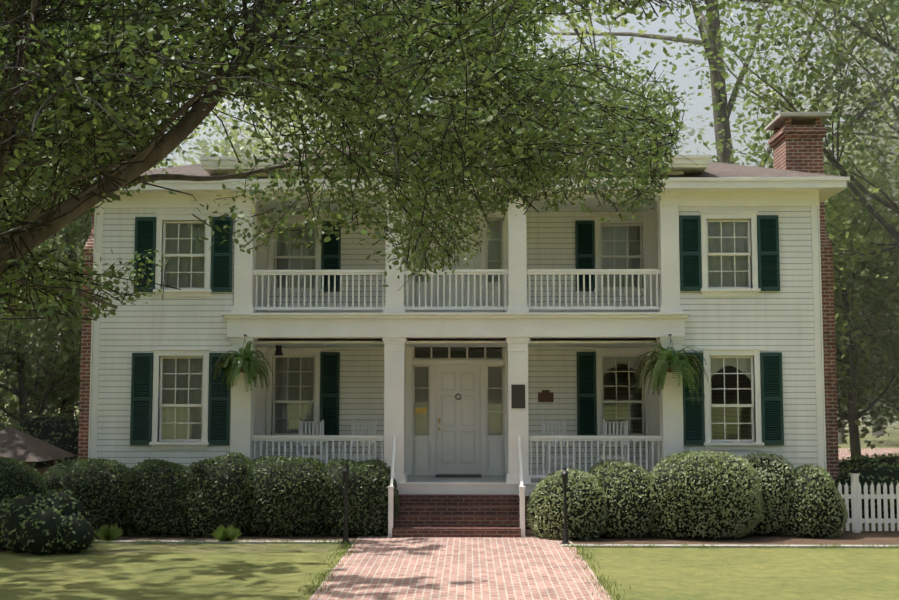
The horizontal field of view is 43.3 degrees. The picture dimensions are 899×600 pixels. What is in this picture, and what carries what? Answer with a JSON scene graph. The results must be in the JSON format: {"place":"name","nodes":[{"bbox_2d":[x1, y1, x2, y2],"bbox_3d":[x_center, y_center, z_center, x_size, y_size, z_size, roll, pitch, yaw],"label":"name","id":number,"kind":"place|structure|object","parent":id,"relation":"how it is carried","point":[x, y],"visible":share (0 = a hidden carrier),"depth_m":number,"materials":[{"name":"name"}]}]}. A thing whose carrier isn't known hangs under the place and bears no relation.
{"place":"outdoors","nodes":[
{"label":"outdoors","id":0,"kind":"place"},
{"bbox_2d":[16,543,347,554],"bbox_3d":[-4.253,4.077,18.530,5.180,0.001,1.420,0,-5,1],"label":"dry lawn strip","id":1,"kind":"object","parent":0,"point":[121,548],"visible":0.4,"depth_m":18.62,"materials":[{"name":"green plant"}]},
{"bbox_2d":[341,466,349,544],"bbox_3d":[-1.757,3.478,19.228,0.170,1.320,0.170,0,-5,1],"label":"path lamp","id":2,"kind":"object","parent":1,"relation":"on","point":[345,470],"visible":0.96,"depth_m":19.21,"materials":[{"name":"black metal"}]},
{"bbox_2d":[0,404,898,599],"bbox_3d":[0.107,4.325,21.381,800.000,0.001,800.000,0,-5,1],"label":"lawn","id":3,"kind":"structure","parent":0,"point":[760,574],"depth_m":15.91,"materials":[{"name":"green plant"}]},
{"bbox_2d":[0,426,76,479],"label":"well house","id":4,"kind":"structure","parent":3,"relation":"on","point":[24,451],"depth_m":24.27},
{"bbox_2d":[78,116,149,459],"bbox_3d":[-7.232,0.319,24.462,1.070,8.510,2.200,0,-5,1],"label":"chimney","id":5,"kind":"object","parent":3,"relation":"on","point":[84,399],"visible":0.06,"depth_m":23.28,"materials":[{"name":"brick"}]},
{"bbox_2d":[0,0,882,346],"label":"oak tree","id":6,"kind":"object","parent":3,"relation":"on","point":[270,104],"depth_m":8.35,"materials":[{"name":"green plant"}]},
{"bbox_2d":[0,412,898,554],"bbox_3d":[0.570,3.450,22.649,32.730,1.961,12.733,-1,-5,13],"label":"shrubs","id":7,"kind":"object","parent":3,"relation":"on","point":[41,539],"visible":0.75,"depth_m":20.04,"materials":[{"name":"green plant"}]},
{"bbox_2d":[0,0,898,451],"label":"tree foliage","id":8,"kind":"object","parent":3,"relation":"on","point":[878,258],"depth_m":32.84,"materials":[{"name":"green plant"}]},
{"bbox_2d":[0,0,898,458],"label":"tree branches","id":9,"kind":"object","parent":3,"relation":"on","point":[722,156],"depth_m":32.77,"materials":[{"name":"green plant"}]},
{"bbox_2d":[0,0,898,455],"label":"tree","id":10,"kind":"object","parent":9,"relation":"attached to","point":[830,54],"depth_m":31.22,"materials":[{"name":"green plant"}]},
{"bbox_2d":[0,528,898,551],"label":"mulch bed","id":11,"kind":"object","parent":3,"relation":"on","point":[876,537],"visible":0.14,"depth_m":19.79,"materials":[{"name":"brown soil"}]},
{"bbox_2d":[0,452,399,537],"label":"shrub foliage","id":12,"kind":"object","parent":11,"relation":"on","point":[41,481],"visible":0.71,"depth_m":20.10,"materials":[{"name":"green plant"}]},
{"bbox_2d":[526,450,847,540],"bbox_3d":[4.244,3.475,20.391,5.753,1.554,1.877,0,-5,1],"label":"shrub foliage","id":13,"kind":"object","parent":11,"relation":"on","point":[668,459],"visible":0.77,"depth_m":19.86,"materials":[{"name":"green plant"}]},
{"bbox_2d":[70,155,849,536],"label":"house trim","id":14,"kind":"structure","parent":3,"relation":"on","point":[482,309],"depth_m":21.74,"materials":[{"name":"white wood"}]},
{"bbox_2d":[211,336,272,391],"bbox_3d":[-3.923,1.207,21.373,1.116,1.068,1.044,3,-6,-27],"label":"hanging fern","id":15,"kind":"object","parent":14,"relation":"attached to","point":[248,364],"visible":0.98,"depth_m":21.21,"materials":[{"name":"green plant"}]},
{"bbox_2d":[298,420,325,463],"bbox_3d":[-2.780,3.002,22.854,0.615,1.146,1.065,1,-5,-9],"label":"rocking chair","id":16,"kind":"object","parent":14,"relation":"on","point":[309,433],"visible":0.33,"depth_m":23.15,"materials":[{"name":"white wood"}]},
{"bbox_2d":[340,420,376,460],"bbox_3d":[-1.812,3.001,22.838,0.615,1.146,1.065,-1,-5,9],"label":"rocking chair","id":17,"kind":"object","parent":14,"relation":"on","point":[353,431],"visible":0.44,"depth_m":23.11,"materials":[{"name":"white wood"}]},
{"bbox_2d":[538,420,576,474],"bbox_3d":[2.172,2.995,22.769,0.615,1.146,1.065,1,-5,-7],"label":"rocking chair","id":18,"kind":"object","parent":14,"relation":"on","point":[543,433],"visible":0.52,"depth_m":23.01,"materials":[{"name":"white wood"}]},
{"bbox_2d":[596,420,627,465],"bbox_3d":[3.292,2.989,22.699,0.615,1.146,1.065,-1,-5,15],"label":"rocking chair","id":19,"kind":"object","parent":14,"relation":"on","point":[625,457],"visible":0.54,"depth_m":22.99,"materials":[{"name":"white wood"}]},
{"bbox_3d":[4.162,0.660,21.389,0.024,0.025,0.210,0,-5,1],"label":"fern bracket","id":20,"kind":"object","parent":14,"relation":"attached to","visible":0},
{"bbox_2d":[634,335,708,403],"bbox_3d":[4.163,1.314,21.256,1.382,1.301,1.306,0,-5,1],"label":"hanging fern","id":21,"kind":"object","parent":20,"relation":"hanging from","point":[665,362],"visible":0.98,"depth_m":21.08,"materials":[{"name":"green plant"}]},
{"bbox_2d":[93,540,898,547],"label":"edging kerb","id":22,"kind":"structure","parent":3,"relation":"on","point":[562,545],"depth_m":18.88,"materials":[{"name":"concrete"}]},
{"bbox_2d":[94,523,898,599],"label":"lawn grass tufts","id":23,"kind":"object","parent":3,"relation":"on","point":[114,533],"visible":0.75,"depth_m":18.73,"materials":[{"name":"green plant"}]},
{"bbox_2d":[764,112,838,481],"bbox_3d":[7.536,0.297,24.208,1.070,8.510,2.200,0,-5,1],"label":"chimney","id":24,"kind":"object","parent":3,"relation":"on","point":[795,141],"visible":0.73,"depth_m":23.91,"materials":[{"name":"brick"}]},
{"bbox_2d":[838,473,898,532],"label":"picket fence","id":25,"kind":"object","parent":3,"relation":"on","point":[856,497],"visible":0.85,"depth_m":20.79,"materials":[{"name":"white wood"}]},
{"bbox_2d":[0,0,898,467],"label":"sky","id":26,"kind":"structure","parent":0,"point":[699,103],"materials":[{"name":"white"}]},
{"bbox_2d":[162,221,750,438],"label":"house curtains","id":27,"kind":"object","parent":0,"point":[608,262],"depth_m":23.76,"materials":[{"name":"white fabric"}]},
{"bbox_2d":[255,196,658,529],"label":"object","id":28,"kind":"object","parent":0,"point":[591,203],"visible":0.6,"depth_m":22.93,"materials":[{"name":"white wood"}]},
{"bbox_2d":[90,206,824,474],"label":"house walls","id":29,"kind":"structure","parent":0,"point":[782,320],"depth_m":21.88,"materials":[{"name":"white wood"}]},
{"bbox_2d":[130,215,783,444],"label":"window shutters","id":30,"kind":"object","parent":29,"relation":"attached to","point":[690,280],"visible":0.83,"depth_m":21.72,"materials":[{"name":"green wood"}]},
{"bbox_2d":[162,221,751,439],"bbox_3d":[0.131,0.469,22.813,11.274,4.572,2.045,0,-5,1],"label":"window glass","id":31,"kind":"object","parent":29,"relation":"in","point":[457,348],"visible":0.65,"depth_m":23.60,"materials":[{"name":"glass"}]},
{"bbox_2d":[85,145,842,178],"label":"house roof","id":32,"kind":"structure","parent":29,"relation":"on","point":[716,169],"depth_m":22.17,"materials":[{"name":"grey"}]},
{"bbox_2d":[309,530,612,599],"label":"brick path","id":33,"kind":"structure","parent":0,"point":[530,566],"depth_m":16.10,"materials":[{"name":"brick"}]},
{"bbox_2d":[392,494,520,536],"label":"porch steps","id":34,"kind":"structure","parent":33,"relation":"on","point":[448,515],"depth_m":20.49,"materials":[{"name":"brick"}]},
{"bbox_2d":[561,468,569,543],"bbox_3d":[1.949,3.479,19.063,0.170,1.290,0.170,0,-5,1],"label":"path lamp","id":35,"kind":"object","parent":33,"relation":"on","point":[564,472],"visible":0.85,"depth_m":19.04,"materials":[{"name":"black metal"}]},
{"bbox_2d":[838,448,898,462],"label":"brick yard","id":36,"kind":"structure","parent":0,"point":[846,454],"depth_m":50.81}
]}

